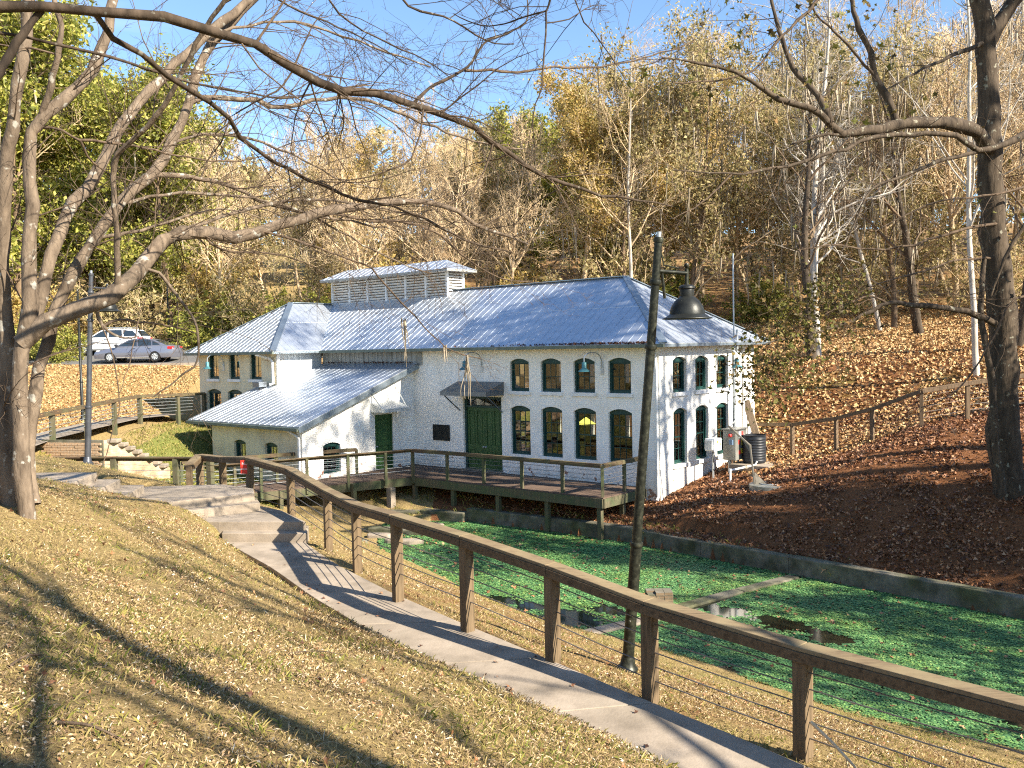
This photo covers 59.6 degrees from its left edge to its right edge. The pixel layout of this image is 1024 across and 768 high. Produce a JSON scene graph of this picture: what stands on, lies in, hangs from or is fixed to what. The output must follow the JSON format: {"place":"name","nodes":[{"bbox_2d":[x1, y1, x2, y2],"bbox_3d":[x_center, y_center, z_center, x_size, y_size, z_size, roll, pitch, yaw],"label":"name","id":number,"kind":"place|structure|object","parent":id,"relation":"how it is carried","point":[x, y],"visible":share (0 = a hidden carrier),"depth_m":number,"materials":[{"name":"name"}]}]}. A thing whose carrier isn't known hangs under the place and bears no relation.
{"place":"outdoors","nodes":[
{"label":"outdoors","id":0,"kind":"place"},
{"bbox_2d":[36,472,808,767],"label":"concrete path","id":1,"kind":"structure","parent":0,"point":[242,519],"depth_m":11.46,"materials":[{"name":"beige concrete"}]},
{"bbox_2d":[184,454,1023,767],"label":"path railing","id":2,"kind":"object","parent":1,"relation":"on","point":[806,658],"visible":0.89,"depth_m":9.60,"materials":[{"name":"brown wood"}]},
{"bbox_2d":[0,223,1023,767],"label":"ground","id":3,"kind":"structure","parent":0,"point":[734,529],"depth_m":12.43,"materials":[{"name":"beige soil"}]},
{"bbox_2d":[30,326,86,363],"bbox_3d":[-28.415,-2.280,56.345,3.258,3.222,3.744,1,3,39],"label":"shrub","id":4,"kind":"object","parent":3,"relation":"on","point":[60,345],"visible":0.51,"depth_m":56.02,"materials":[{"name":"green plant"}]},
{"bbox_2d":[0,0,124,318],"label":"evergreen tree","id":5,"kind":"object","parent":3,"relation":"on","point":[44,26],"visible":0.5,"depth_m":65.55,"materials":[{"name":"green plant"}]},
{"bbox_2d":[12,46,152,332],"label":"evergreen tree","id":6,"kind":"object","parent":3,"relation":"on","point":[92,265],"visible":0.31,"depth_m":68.61,"materials":[{"name":"green plant"}]},
{"bbox_2d":[83,270,121,464],"bbox_3d":[-11.056,-0.296,24.041,1.188,5.492,0.670,-1,2,0],"label":"lamp post","id":7,"kind":"object","parent":3,"relation":"on","point":[87,459],"visible":0.66,"depth_m":23.96,"materials":[{"name":"metal"}]},
{"bbox_2d":[41,438,169,478],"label":"brick retaining wall","id":8,"kind":"structure","parent":3,"relation":"on","point":[71,448],"depth_m":30.08,"materials":[{"name":"brick"}]},
{"bbox_2d":[35,413,187,445],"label":"footpath","id":9,"kind":"structure","parent":3,"relation":"on","point":[94,426],"depth_m":35.19,"materials":[{"name":"concrete"}]},
{"bbox_2d":[36,392,206,439],"bbox_3d":[-15.662,1.492,35.036,1.700,1.690,16.892,-1,2,0],"label":"footpath railing","id":10,"kind":"object","parent":9,"relation":"on","point":[52,421],"visible":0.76,"depth_m":36.43,"materials":[{"name":"wood"}]},
{"bbox_2d":[28,363,199,432],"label":"bank leaves","id":11,"kind":"object","parent":3,"relation":"on","point":[97,369],"visible":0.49,"depth_m":47.18,"materials":[{"name":"beige plant"}]},
{"bbox_2d":[50,248,192,341],"bbox_3d":[-28.922,-5.572,65.066,11.660,8.645,9.020,-1,2,12],"label":"shrub","id":12,"kind":"object","parent":3,"relation":"on","point":[127,310],"visible":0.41,"depth_m":64.73,"materials":[{"name":"beige plant"}]},
{"bbox_2d":[53,456,214,484],"bbox_3d":[-11.244,2.956,24.246,6.756,2.040,0.490,-1,2,6],"label":"railing","id":13,"kind":"object","parent":3,"relation":"on","point":[114,460],"visible":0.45,"depth_m":24.12,"materials":[{"name":"wood"}]},
{"bbox_2d":[69,33,215,337],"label":"evergreen tree","id":14,"kind":"object","parent":3,"relation":"on","point":[100,126],"visible":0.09,"depth_m":69.11,"materials":[{"name":"green plant"}]},
{"bbox_2d":[35,419,277,506],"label":"lawn grass","id":15,"kind":"structure","parent":3,"relation":"on","point":[183,424],"depth_m":37.52,"materials":[{"name":"green plant"}]},
{"bbox_2d":[76,58,264,341],"bbox_3d":[-25.264,-12.472,67.106,12.682,21.428,13.166,-2,2,-11],"label":"evergreen tree","id":16,"kind":"object","parent":3,"relation":"on","point":[153,140],"visible":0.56,"depth_m":64.72,"materials":[{"name":"green plant"}]},
{"bbox_2d":[29,348,322,364],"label":"parking lot","id":17,"kind":"structure","parent":3,"relation":"on","point":[191,359],"depth_m":55.75,"materials":[{"name":"grey asphalt"}]},
{"bbox_2d":[74,327,151,354],"bbox_3d":[-26.948,-2.889,60.108,4.925,1.798,2.200,-1,2,0],"label":"estate car","id":18,"kind":"object","parent":17,"relation":"on","point":[100,336],"visible":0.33,"depth_m":59.26,"materials":[{"name":"white paint"}]},
{"bbox_2d":[94,338,182,362],"bbox_3d":[-23.063,-2.092,55.241,4.878,1.439,2.140,-1,2,0],"label":"sedan","id":19,"kind":"object","parent":17,"relation":"on","point":[121,351],"visible":0.88,"depth_m":54.37,"materials":[{"name":"grey paint"}]},
{"bbox_2d":[151,250,250,347],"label":"shrub","id":20,"kind":"object","parent":3,"relation":"on","point":[204,275],"visible":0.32,"depth_m":67.33,"materials":[{"name":"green plant"}]},
{"bbox_2d":[155,129,265,332],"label":"bare tree","id":21,"kind":"object","parent":3,"relation":"on","point":[218,255],"visible":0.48,"depth_m":62.71,"materials":[{"name":"beige plant"}]},
{"bbox_2d":[160,286,262,350],"bbox_3d":[-21.308,-4.085,64.473,7.386,6.102,6.429,-2,3,-27],"label":"shrub","id":22,"kind":"object","parent":3,"relation":"on","point":[206,335],"visible":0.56,"depth_m":63.28,"materials":[{"name":"green plant"}]},
{"bbox_2d":[179,102,283,306],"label":"bare tree","id":23,"kind":"object","parent":3,"relation":"on","point":[246,200],"visible":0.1,"depth_m":76.09,"materials":[{"name":"beige plant"}]},
{"bbox_2d":[172,248,305,343],"bbox_3d":[-19.683,-5.615,63.938,10.280,8.331,7.953,-1,2,-2],"label":"shrub","id":24,"kind":"object","parent":3,"relation":"on","point":[244,302],"visible":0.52,"depth_m":63.25,"materials":[{"name":"yellow plant"}]},
{"bbox_2d":[245,130,303,301],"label":"bare tree","id":25,"kind":"object","parent":3,"relation":"on","point":[275,218],"visible":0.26,"depth_m":78.08,"materials":[{"name":"beige plant"}]},
{"bbox_2d":[243,110,341,302],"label":"bare tree","id":26,"kind":"object","parent":3,"relation":"on","point":[306,133],"visible":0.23,"depth_m":70.65,"materials":[{"name":"beige plant"}]},
{"bbox_2d":[0,0,599,518],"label":"multi stem tree","id":27,"kind":"object","parent":3,"relation":"on","point":[20,404],"visible":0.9,"depth_m":11.76,"materials":[{"name":"brown plant"}]},
{"bbox_2d":[256,162,369,302],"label":"oak tree","id":28,"kind":"object","parent":3,"relation":"on","point":[326,270],"visible":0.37,"depth_m":60.97,"materials":[{"name":"beige plant"}]},
{"bbox_2d":[304,113,403,269],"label":"golden tree","id":29,"kind":"object","parent":3,"relation":"on","point":[362,161],"visible":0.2,"depth_m":65.81,"materials":[{"name":"beige plant"}]},
{"bbox_2d":[278,106,461,271],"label":"bare tree","id":30,"kind":"object","parent":3,"relation":"on","point":[344,161],"visible":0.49,"depth_m":57.20,"materials":[{"name":"beige plant"}]},
{"bbox_2d":[0,0,763,321],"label":"overhanging tree","id":31,"kind":"object","parent":3,"relation":"on","point":[39,9],"visible":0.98,"depth_m":10.43,"materials":[{"name":"brown plant"}]},
{"bbox_2d":[278,0,631,226],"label":"hanging bough","id":32,"kind":"object","parent":31,"relation":"hanging from","point":[501,4],"visible":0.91,"depth_m":10.53,"materials":[{"name":"brown plant"}]},
{"bbox_2d":[359,124,460,264],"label":"bare tree","id":33,"kind":"object","parent":3,"relation":"on","point":[415,182],"visible":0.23,"depth_m":70.35,"materials":[{"name":"beige plant"}]},
{"bbox_2d":[180,448,645,539],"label":"timber deck","id":34,"kind":"structure","parent":3,"relation":"on","point":[562,490],"depth_m":32.09,"materials":[{"name":"brown wood"}]},
{"bbox_2d":[368,508,466,535],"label":"pond kerb","id":35,"kind":"structure","parent":3,"relation":"on","point":[451,515],"depth_m":32.31,"materials":[{"name":"concrete"}]},
{"bbox_2d":[361,81,504,261],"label":"bare tree","id":36,"kind":"object","parent":3,"relation":"on","point":[414,155],"visible":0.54,"depth_m":63.93,"materials":[{"name":"beige plant"}]},
{"bbox_2d":[371,124,520,267],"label":"bare tree","id":37,"kind":"object","parent":3,"relation":"on","point":[470,148],"visible":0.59,"depth_m":61.75,"materials":[{"name":"beige plant"}]},
{"bbox_2d":[394,117,510,283],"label":"oak tree","id":38,"kind":"object","parent":3,"relation":"on","point":[445,138],"visible":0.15,"depth_m":79.96,"materials":[{"name":"beige plant"}]},
{"bbox_2d":[184,260,770,501],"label":"waterworks building","id":39,"kind":"structure","parent":3,"relation":"on","point":[571,389],"depth_m":35.11,"materials":[{"name":"white brick"}]},
{"bbox_2d":[375,415,390,469],"bbox_3d":[-5.270,2.408,36.568,0.132,2.206,0.832,1,3,40],"label":"door","id":40,"kind":"structure","parent":39,"relation":"in","point":[382,423],"depth_m":36.57,"materials":[{"name":"wood"}]},
{"bbox_2d":[467,407,485,468],"bbox_3d":[-1.426,2.163,35.754,0.917,2.466,0.132,1,3,40],"label":"door","id":41,"kind":"structure","parent":39,"relation":"in","point":[476,415],"depth_m":35.76,"materials":[{"name":"wood"}]},
{"bbox_2d":[485,408,501,470],"bbox_3d":[-0.721,2.174,35.165,0.917,2.466,0.132,1,3,40],"label":"door","id":42,"kind":"structure","parent":39,"relation":"in","point":[493,426],"depth_m":35.17,"materials":[{"name":"wood"}]},
{"bbox_2d":[512,406,530,454],"bbox_3d":[0.425,1.751,34.182,0.972,1.859,0.120,1,3,40],"label":"window","id":43,"kind":"structure","parent":39,"relation":"in","point":[520,414],"depth_m":34.23,"materials":[{"name":"green glass"}]},
{"bbox_2d":[542,358,560,391],"bbox_3d":[1.532,-0.334,33.119,0.932,1.229,0.120,1,3,40],"label":"window","id":44,"kind":"structure","parent":39,"relation":"in","point":[551,368],"depth_m":33.16,"materials":[{"name":"green glass"}]},
{"bbox_2d":[543,407,562,456],"bbox_3d":[1.575,1.768,33.209,0.972,1.859,0.120,1,3,40],"label":"window","id":45,"kind":"structure","parent":39,"relation":"in","point":[552,416],"depth_m":33.26,"materials":[{"name":"green glass"}]},
{"bbox_2d":[575,408,596,459],"bbox_3d":[2.726,1.786,32.233,0.972,1.859,0.120,1,3,40],"label":"window","id":46,"kind":"structure","parent":39,"relation":"in","point":[585,418],"depth_m":32.28,"materials":[{"name":"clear glass"}]},
{"bbox_2d":[610,358,630,392],"bbox_3d":[3.834,-0.299,31.168,0.932,1.229,0.120,1,3,40],"label":"window","id":47,"kind":"structure","parent":39,"relation":"in","point":[620,368],"depth_m":31.20,"materials":[{"name":"green glass"}]},
{"bbox_2d":[610,409,632,462],"bbox_3d":[3.878,1.804,31.255,0.972,1.859,0.120,1,3,40],"label":"window","id":48,"kind":"structure","parent":39,"relation":"in","point":[620,420],"depth_m":31.31,"materials":[{"name":"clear glass"}]},
{"bbox_2d":[673,408,684,463],"bbox_3d":[5.753,1.805,31.262,0.120,1.939,0.932,1,3,40],"label":"window","id":49,"kind":"structure","parent":39,"relation":"in","point":[678,415],"depth_m":31.40,"materials":[{"name":"green glass"}]},
{"bbox_2d":[0,460,999,767],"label":"leaf chips","id":50,"kind":"object","parent":3,"relation":"on","point":[282,644],"visible":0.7,"depth_m":7.19,"materials":[{"name":"beige plant"}]},
{"bbox_2d":[448,111,554,286],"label":"oak tree","id":51,"kind":"object","parent":3,"relation":"on","point":[491,182],"visible":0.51,"depth_m":64.58,"materials":[{"name":"brown plant"}]},
{"bbox_2d":[0,455,1023,767],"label":"slope straw","id":52,"kind":"object","parent":3,"relation":"on","point":[428,667],"visible":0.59,"depth_m":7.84,"materials":[{"name":"beige plant"}]},
{"bbox_2d":[0,454,1023,767],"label":"slope grass","id":53,"kind":"structure","parent":3,"relation":"on","point":[288,674],"depth_m":6.96,"materials":[{"name":"plant"}]},
{"bbox_2d":[451,110,579,283],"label":"bare tree","id":54,"kind":"object","parent":3,"relation":"on","point":[521,130],"visible":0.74,"depth_m":61.22,"materials":[{"name":"beige plant"}]},
{"bbox_2d":[7,456,1023,767],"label":"scattered leaves","id":55,"kind":"object","parent":3,"relation":"on","point":[251,692],"visible":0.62,"depth_m":9.21,"materials":[{"name":"brown plant"}]},
{"bbox_2d":[17,106,1023,300],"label":"woodland","id":56,"kind":"object","parent":3,"relation":"on","point":[240,170],"visible":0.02,"depth_m":94.25,"materials":[{"name":"brown plant"}]},
{"bbox_2d":[466,98,590,279],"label":"evergreen tree","id":57,"kind":"object","parent":3,"relation":"on","point":[545,184],"visible":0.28,"depth_m":68.19,"materials":[{"name":"brown plant"}]},
{"bbox_2d":[537,68,621,277],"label":"golden tree","id":58,"kind":"object","parent":3,"relation":"on","point":[565,246],"visible":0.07,"depth_m":71.41,"materials":[{"name":"beige plant"}]},
{"bbox_2d":[523,46,655,278],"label":"golden tree","id":59,"kind":"object","parent":3,"relation":"on","point":[580,130],"visible":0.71,"depth_m":60.63,"materials":[{"name":"yellow plant"}]},
{"bbox_2d":[536,75,654,275],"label":"evergreen tree","id":60,"kind":"object","parent":3,"relation":"on","point":[607,247],"visible":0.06,"depth_m":75.23,"materials":[{"name":"brown plant"}]},
{"bbox_2d":[369,486,849,574],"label":"pond weeds","id":61,"kind":"object","parent":3,"relation":"on","point":[431,499],"visible":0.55,"depth_m":32.53,"materials":[{"name":"green plant"}]},
{"bbox_2d":[547,206,698,294],"bbox_3d":[7.545,-7.579,64.255,10.148,9.741,13.117,-1,2,-6],"label":"shrub","id":62,"kind":"object","parent":3,"relation":"on","point":[589,265],"visible":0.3,"depth_m":61.28,"materials":[{"name":"brown plant"}]},
{"bbox_2d":[566,16,691,277],"bbox_3d":[7.398,-12.265,57.002,7.436,19.982,10.577,1,3,43],"label":"sycamore tree","id":63,"kind":"object","parent":3,"relation":"on","point":[629,135],"visible":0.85,"depth_m":57.12,"materials":[{"name":"white plant"}]},
{"bbox_2d":[540,21,728,285],"bbox_3d":[7.990,-13.436,61.411,9.730,21.625,11.409,-3,3,-30],"label":"oak tree","id":64,"kind":"object","parent":3,"relation":"on","point":[615,77],"visible":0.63,"depth_m":60.35,"materials":[{"name":"beige plant"}]},
{"bbox_2d":[600,51,704,276],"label":"golden tree","id":65,"kind":"object","parent":3,"relation":"on","point":[663,190],"visible":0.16,"depth_m":67.12,"materials":[{"name":"yellow plant"}]},
{"bbox_2d":[617,232,711,672],"bbox_3d":[2.062,1.134,12.175,1.356,6.355,0.667,-1,2,6],"label":"lamp post","id":66,"kind":"object","parent":3,"relation":"on","point":[687,305],"visible":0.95,"depth_m":12.12,"materials":[{"name":"metal"}]},
{"bbox_2d":[632,33,764,306],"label":"golden tree","id":67,"kind":"object","parent":3,"relation":"on","point":[710,152],"visible":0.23,"depth_m":66.72,"materials":[{"name":"yellow plant"}]},
{"bbox_2d":[638,0,809,300],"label":"oak tree","id":68,"kind":"object","parent":3,"relation":"on","point":[730,187],"visible":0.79,"depth_m":59.19,"materials":[{"name":"beige plant"}]},
{"bbox_2d":[721,419,747,472],"bbox_3d":[8.273,2.486,32.648,0.796,2.328,2.201,0,3,26],"label":"electrical panel","id":69,"kind":"object","parent":3,"relation":"on","point":[732,445],"visible":0.82,"depth_m":31.84,"materials":[{"name":"metal"}]},
{"bbox_2d":[461,380,1023,593],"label":"fallen leaves","id":70,"kind":"object","parent":3,"relation":"on","point":[877,446],"visible":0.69,"depth_m":26.73,"materials":[{"name":"brown plant"}]},
{"bbox_2d":[467,507,1023,618],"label":"pond wall","id":71,"kind":"structure","parent":3,"relation":"on","point":[998,602],"depth_m":23.82,"materials":[{"name":"concrete"}]},
{"bbox_2d":[693,64,799,316],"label":"bare tree","id":72,"kind":"object","parent":3,"relation":"on","point":[737,235],"visible":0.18,"depth_m":68.07,"materials":[{"name":"beige plant"}]},
{"bbox_2d":[729,461,772,472],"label":"concrete slab","id":73,"kind":"structure","parent":3,"relation":"on","point":[743,464],"depth_m":31.52,"materials":[{"name":"grey concrete"}]},
{"bbox_2d":[742,433,765,463],"bbox_3d":[8.656,2.308,31.944,0.831,1.010,0.831,-1,2,0],"label":"barrel","id":74,"kind":"object","parent":73,"relation":"on","point":[756,441],"visible":0.88,"depth_m":31.60,"materials":[{"name":"metal"}]},
{"bbox_2d":[719,271,798,324],"bbox_3d":[17.892,-5.737,62.772,4.775,4.884,5.486,-2,3,-22],"label":"shrub","id":75,"kind":"object","parent":3,"relation":"on","point":[766,285],"visible":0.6,"depth_m":62.40,"materials":[{"name":"green plant"}]},
{"bbox_2d":[704,24,851,296],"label":"oak tree","id":76,"kind":"object","parent":3,"relation":"on","point":[751,260],"visible":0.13,"depth_m":68.98,"materials":[{"name":"beige plant"}]},
{"bbox_2d":[705,66,885,321],"bbox_3d":[19.435,-12.823,60.575,9.694,18.162,11.367,-3,3,-38],"label":"oak tree","id":77,"kind":"object","parent":3,"relation":"on","point":[779,116],"visible":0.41,"depth_m":60.09,"materials":[{"name":"beige plant"}]},
{"bbox_2d":[729,0,870,288],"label":"oak tree","id":78,"kind":"object","parent":3,"relation":"on","point":[810,20],"visible":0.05,"depth_m":77.57,"materials":[{"name":"beige plant"}]},
{"bbox_2d":[594,332,1023,577],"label":"litter sticks","id":79,"kind":"object","parent":3,"relation":"on","point":[874,451],"visible":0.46,"depth_m":28.54,"materials":[{"name":"brown wood"}]},
{"bbox_2d":[715,0,906,348],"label":"sycamore tree","id":80,"kind":"object","parent":3,"relation":"on","point":[822,176],"visible":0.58,"depth_m":48.96,"materials":[{"name":"white plant"}]},
{"bbox_2d":[600,0,1023,500],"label":"tree","id":81,"kind":"object","parent":3,"relation":"on","point":[1002,424],"visible":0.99,"depth_m":21.70,"materials":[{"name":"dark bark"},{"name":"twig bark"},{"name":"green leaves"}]},
{"bbox_2d":[732,5,905,360],"bbox_3d":[15.136,-9.736,44.399,8.126,18.084,9.044,-1,2,0],"label":"dark tree","id":82,"kind":"object","parent":3,"relation":"on","point":[806,212],"visible":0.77,"depth_m":43.84,"materials":[{"name":"brown plant"}]},
{"bbox_2d":[756,0,902,330],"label":"sycamore tree","id":83,"kind":"object","parent":3,"relation":"on","point":[856,237],"visible":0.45,"depth_m":54.99,"materials":[{"name":"white plant"}]},
{"bbox_2d":[727,0,933,356],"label":"sycamore tree","id":84,"kind":"object","parent":3,"relation":"on","point":[815,262],"visible":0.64,"depth_m":45.51,"materials":[{"name":"white plant"}]},
{"bbox_2d":[762,19,908,304],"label":"oak tree","id":85,"kind":"object","parent":3,"relation":"on","point":[843,61],"visible":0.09,"depth_m":69.00,"materials":[{"name":"beige plant"}]},
{"bbox_2d":[773,13,943,327],"bbox_3d":[23.003,-12.787,56.126,10.794,19.450,9.206,-2,3,-17],"label":"oak tree","id":86,"kind":"object","parent":3,"relation":"on","point":[876,212],"visible":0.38,"depth_m":55.43,"materials":[{"name":"beige plant"}]},
{"bbox_2d":[725,296,1023,476],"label":"hillside leaves","id":87,"kind":"object","parent":3,"relation":"on","point":[889,343],"visible":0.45,"depth_m":39.40,"materials":[{"name":"brown plant"}]},
{"bbox_2d":[784,218,966,315],"bbox_3d":[26.006,-8.788,64.178,13.002,9.633,10.058,1,3,41],"label":"shrub","id":88,"kind":"object","parent":3,"relation":"on","point":[852,250],"visible":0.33,"depth_m":62.50,"materials":[{"name":"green plant"}]},
{"bbox_2d":[757,374,1023,455],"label":"hillside fence","id":89,"kind":"object","parent":3,"relation":"on","point":[966,384],"visible":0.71,"depth_m":30.34,"materials":[{"name":"brown wood"}]},
{"bbox_2d":[823,34,963,333],"bbox_3d":[20.460,-10.653,50.779,7.741,16.861,8.584,-2,3,-25],"label":"dark tree","id":90,"kind":"object","parent":3,"relation":"on","point":[915,313],"visible":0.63,"depth_m":50.13,"materials":[{"name":"brown plant"}]},
{"bbox_2d":[831,62,979,311],"bbox_3d":[27.092,-13.846,62.548,11.521,18.490,9.826,-1,2,13],"label":"oak tree","id":91,"kind":"object","parent":3,"relation":"on","point":[930,198],"visible":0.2,"depth_m":60.89,"materials":[{"name":"beige plant"}]},
{"bbox_2d":[831,0,1023,295],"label":"bare tree","id":92,"kind":"object","parent":3,"relation":"on","point":[913,12],"visible":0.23,"depth_m":68.93,"materials":[{"name":"beige plant"}]},
{"bbox_2d":[846,0,1023,376],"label":"sycamore tree","id":93,"kind":"object","parent":3,"relation":"on","point":[974,328],"visible":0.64,"depth_m":35.61,"materials":[{"name":"white plant"}]},
{"bbox_2d":[863,0,1023,313],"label":"bare tree","id":94,"kind":"object","parent":3,"relation":"on","point":[951,209],"visible":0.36,"depth_m":57.14,"materials":[{"name":"beige plant"}]},
{"bbox_2d":[883,8,1023,300],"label":"oak tree","id":95,"kind":"object","parent":3,"relation":"on","point":[941,67],"visible":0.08,"depth_m":65.15,"materials":[{"name":"beige plant"}]},
{"bbox_2d":[920,228,1023,313],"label":"shrub","id":96,"kind":"object","parent":3,"relation":"on","point":[966,301],"visible":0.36,"depth_m":58.18,"materials":[{"name":"brown plant"}]},
{"bbox_2d":[933,3,1023,264],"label":"oak tree","id":97,"kind":"object","parent":3,"relation":"on","point":[1009,188],"visible":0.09,"depth_m":78.99,"materials":[{"name":"beige plant"}]},
{"bbox_2d":[934,0,1023,345],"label":"dark tree","id":98,"kind":"object","parent":3,"relation":"on","point":[1021,329],"visible":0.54,"depth_m":39.71,"materials":[{"name":"brown plant"}]},
{"bbox_2d":[950,1,1023,280],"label":"bare tree","id":99,"kind":"object","parent":3,"relation":"on","point":[1019,196],"visible":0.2,"depth_m":66.24,"materials":[{"name":"beige plant"}]},
{"bbox_2d":[22,0,1023,244],"label":"sky","id":100,"kind":"structure","parent":0,"point":[575,35],"materials":[{"name":"blue"}]},
{"bbox_2d":[378,525,1023,742],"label":"pond water","id":101,"kind":"structure","parent":0,"point":[784,624],"depth_m":20.32,"materials":[{"name":"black liquid"}]},
{"bbox_2d":[585,575,798,633],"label":"sunken beam","id":102,"kind":"structure","parent":101,"relation":"in","point":[610,627],"depth_m":21.94,"materials":[{"name":"wood"}]},
{"bbox_2d":[377,521,1023,749],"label":"duckweed film","id":103,"kind":"object","parent":101,"relation":"on","point":[980,726],"visible":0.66,"depth_m":19.20,"materials":[{"name":"green plant"}]},
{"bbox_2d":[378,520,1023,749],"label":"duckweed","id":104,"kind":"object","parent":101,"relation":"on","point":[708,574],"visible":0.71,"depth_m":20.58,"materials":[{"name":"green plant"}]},
{"bbox_2d":[404,521,1022,740],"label":"floating leaves","id":105,"kind":"object","parent":101,"relation":"on","point":[833,622],"visible":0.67,"depth_m":21.54,"materials":[{"name":"green plant"}]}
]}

